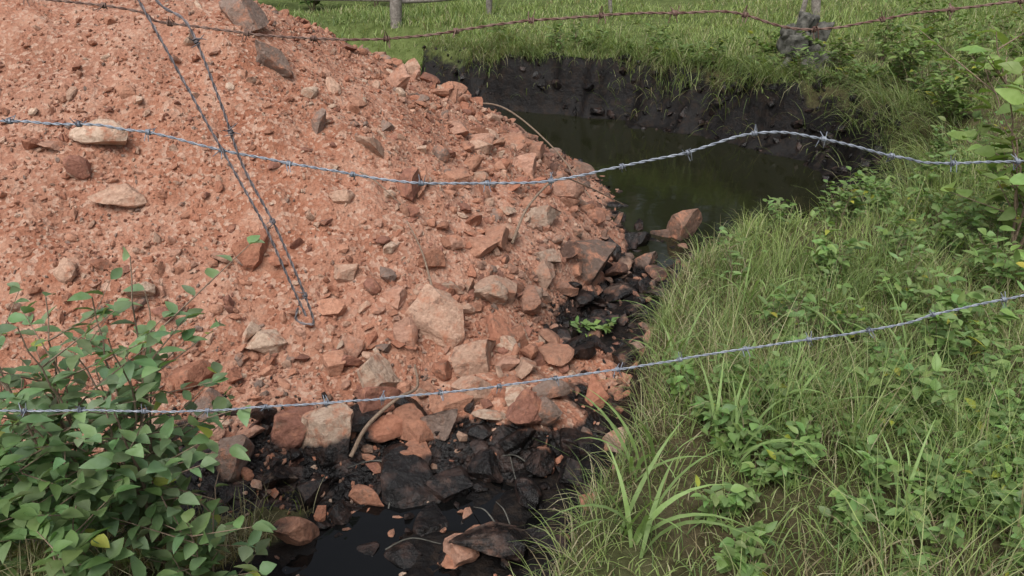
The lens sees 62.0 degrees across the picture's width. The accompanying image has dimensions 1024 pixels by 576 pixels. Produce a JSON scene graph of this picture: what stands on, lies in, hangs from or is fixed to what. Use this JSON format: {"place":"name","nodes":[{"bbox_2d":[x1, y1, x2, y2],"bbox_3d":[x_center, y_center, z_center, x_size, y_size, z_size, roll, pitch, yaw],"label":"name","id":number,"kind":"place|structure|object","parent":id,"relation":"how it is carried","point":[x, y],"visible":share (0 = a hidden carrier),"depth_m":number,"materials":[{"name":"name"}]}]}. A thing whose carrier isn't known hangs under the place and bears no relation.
{"place":"outdoors","nodes":[
{"label":"outdoors","id":0,"kind":"place"},
{"bbox_2d":[347,460,381,467],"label":"dead twig","id":1,"kind":"object","parent":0,"point":[364,462],"visible":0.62,"depth_m":3.91,"materials":[{"name":"wood"}]},
{"bbox_2d":[103,0,1023,575],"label":"ground","id":2,"kind":"structure","parent":0,"point":[513,86],"depth_m":5.92,"materials":[{"name":"green plant"}]},
{"bbox_2d":[0,235,276,575],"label":"leafy shrub","id":3,"kind":"object","parent":2,"relation":"on","point":[80,487],"visible":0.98,"depth_m":2.67,"materials":[{"name":"green plant"}]},
{"bbox_2d":[0,0,632,571],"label":"dirt mound","id":4,"kind":"object","parent":2,"relation":"on","point":[46,44],"visible":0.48,"depth_m":4.81,"materials":[{"name":"red soil"}]},
{"bbox_2d":[360,171,400,203],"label":"dead twig","id":5,"kind":"object","parent":4,"relation":"on","point":[381,186],"visible":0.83,"depth_m":4.97,"materials":[{"name":"wood"}]},
{"bbox_2d":[349,364,418,457],"bbox_3d":[-0.574,0.600,4.152,0.130,0.197,0.615,11,26,23],"label":"dead root","id":6,"kind":"object","parent":4,"relation":"on","point":[369,423],"visible":0.96,"depth_m":4.03,"materials":[{"name":"brown wood"}]},
{"bbox_2d":[69,119,702,561],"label":"boulders","id":7,"kind":"object","parent":4,"relation":"on","point":[433,315],"visible":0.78,"depth_m":4.34,"materials":[{"name":"brown stone"}]},
{"bbox_2d":[407,221,432,285],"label":"dead twig","id":8,"kind":"object","parent":4,"relation":"on","point":[429,277],"visible":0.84,"depth_m":4.70,"materials":[{"name":"brown wood"}]},
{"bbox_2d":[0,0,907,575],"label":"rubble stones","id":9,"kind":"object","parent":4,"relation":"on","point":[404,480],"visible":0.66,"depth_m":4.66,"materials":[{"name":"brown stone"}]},
{"bbox_2d":[502,454,524,461],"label":"dead twig","id":10,"kind":"object","parent":9,"relation":"on","point":[515,455],"visible":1,"depth_m":3.96,"materials":[{"name":"grey wood"}]},
{"bbox_2d":[483,103,589,197],"bbox_3d":[0.068,-1.358,7.837,0.058,0.514,2.167,-15,28,-31],"label":"dead twig","id":11,"kind":"object","parent":4,"relation":"on","point":[538,133],"visible":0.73,"depth_m":7.59,"materials":[{"name":"brown wood"}]},
{"bbox_2d":[511,177,623,243],"bbox_3d":[0.389,-0.572,5.843,0.096,0.425,1.561,15,28,30],"label":"dead root","id":12,"kind":"object","parent":4,"relation":"on","point":[524,212],"visible":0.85,"depth_m":5.41,"materials":[{"name":"brown wood"}]},
{"bbox_2d":[299,0,378,10],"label":"background bushes","id":13,"kind":"object","parent":2,"relation":"on","point":[315,3],"visible":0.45,"depth_m":14.50,"materials":[{"name":"green plant"}]},
{"bbox_2d":[282,479,570,575],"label":"oily puddle","id":14,"kind":"object","parent":2,"relation":"on","point":[341,555],"visible":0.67,"depth_m":3.54,"materials":[{"name":"black liquid"}]},
{"bbox_2d":[385,537,440,549],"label":"dead twig","id":15,"kind":"object","parent":14,"relation":"on","point":[410,538],"visible":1,"depth_m":3.46,"materials":[{"name":"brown wood"}]},
{"bbox_2d":[474,507,494,521],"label":"dead twig","id":16,"kind":"object","parent":2,"relation":"on","point":[486,512],"visible":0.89,"depth_m":3.60,"materials":[{"name":"grey wood"}]},
{"bbox_2d":[496,502,510,524],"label":"dead twig","id":17,"kind":"object","parent":2,"relation":"on","point":[505,512],"visible":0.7,"depth_m":3.58,"materials":[{"name":"grey wood"}]},
{"bbox_2d":[0,0,1023,575],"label":"grass","id":18,"kind":"structure","parent":2,"relation":"on","point":[724,322],"depth_m":3.80,"materials":[{"name":"green plant"}]},
{"bbox_2d":[0,0,1023,416],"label":"barbed wire fence","id":19,"kind":"object","parent":2,"relation":"on","point":[170,22],"visible":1,"depth_m":1.43,"materials":[{"name":"grey metal"}]},
{"bbox_2d":[308,0,820,28],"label":"wooden fence","id":20,"kind":"object","parent":2,"relation":"on","point":[395,11],"visible":0.46,"depth_m":12.77,"materials":[{"name":"grey wood"}]},
{"bbox_2d":[571,389,708,482],"bbox_3d":[0.345,0.469,2.712,0.517,0.312,0.249,17,29,33],"label":"broad grass clump","id":21,"kind":"object","parent":2,"relation":"on","point":[631,458],"visible":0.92,"depth_m":2.76,"materials":[{"name":"green plant"}]},
{"bbox_2d":[620,297,662,319],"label":"broad grass clump","id":22,"kind":"object","parent":2,"relation":"on","point":[644,305],"visible":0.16,"depth_m":4.89,"materials":[{"name":"green plant"}]},
{"bbox_2d":[543,400,765,557],"bbox_3d":[0.426,0.596,2.340,0.618,0.396,0.546,-12,27,-25],"label":"broad grass clump","id":23,"kind":"object","parent":2,"relation":"on","point":[645,526],"visible":0.98,"depth_m":2.45,"materials":[{"name":"green plant"}]},
{"bbox_2d":[625,293,715,372],"bbox_3d":[0.649,0.221,3.334,0.325,0.274,0.531,17,29,34],"label":"broad grass clump","id":24,"kind":"object","parent":2,"relation":"on","point":[672,346],"visible":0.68,"depth_m":3.39,"materials":[{"name":"green plant"}]},
{"bbox_2d":[419,0,1023,127],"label":"bank bushes","id":25,"kind":"object","parent":2,"relation":"on","point":[950,84],"visible":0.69,"depth_m":8.74,"materials":[{"name":"green plant"}]},
{"bbox_2d":[663,354,813,470],"bbox_3d":[0.734,0.427,2.804,0.523,0.302,0.565,0,24,0],"label":"broad grass clump","id":26,"kind":"object","parent":2,"relation":"on","point":[736,413],"visible":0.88,"depth_m":2.85,"materials":[{"name":"green plant"}]},
{"bbox_2d":[691,251,813,313],"bbox_3d":[1.110,0.015,3.873,0.477,0.244,0.400,-9,26,-20],"label":"broad grass clump","id":27,"kind":"object","parent":2,"relation":"on","point":[755,285],"visible":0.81,"depth_m":3.92,"materials":[{"name":"green plant"}]},
{"bbox_2d":[570,111,1023,575],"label":"weeds","id":28,"kind":"object","parent":2,"relation":"on","point":[740,496],"visible":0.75,"depth_m":3.07,"materials":[{"name":"green plant"}]},
{"bbox_2d":[775,11,839,73],"bbox_3d":[3.324,-2.503,9.575,0.771,1.132,0.720,17,29,33],"label":"tree stump","id":29,"kind":"object","parent":2,"relation":"on","point":[787,39],"visible":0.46,"depth_m":9.47,"materials":[{"name":"grey wood"}]},
{"bbox_2d":[738,334,899,424],"bbox_3d":[1.014,0.340,3.006,0.375,0.314,0.594,-5,24,-10],"label":"broad grass clump","id":30,"kind":"object","parent":2,"relation":"on","point":[798,383],"visible":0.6,"depth_m":3.03,"materials":[{"name":"green plant"}]},
{"bbox_2d":[803,274,1005,374],"bbox_3d":[1.474,0.198,3.244,0.593,0.388,0.572,0,24,0],"label":"broad grass clump","id":31,"kind":"object","parent":2,"relation":"on","point":[847,338],"visible":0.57,"depth_m":3.33,"materials":[{"name":"green plant"}]},
{"bbox_2d":[831,418,1023,535],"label":"broad grass clump","id":32,"kind":"object","parent":2,"relation":"on","point":[911,476],"visible":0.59,"depth_m":2.56,"materials":[{"name":"green plant"}]},
{"bbox_2d":[910,25,1023,271],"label":"sapling","id":33,"kind":"object","parent":2,"relation":"on","point":[1010,95],"visible":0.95,"depth_m":4.30,"materials":[{"name":"green plant"}]},
{"bbox_2d":[490,109,853,273],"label":"pond water","id":34,"kind":"structure","parent":0,"point":[710,183],"depth_m":8.16,"materials":[{"name":"green liquid"}]}
]}

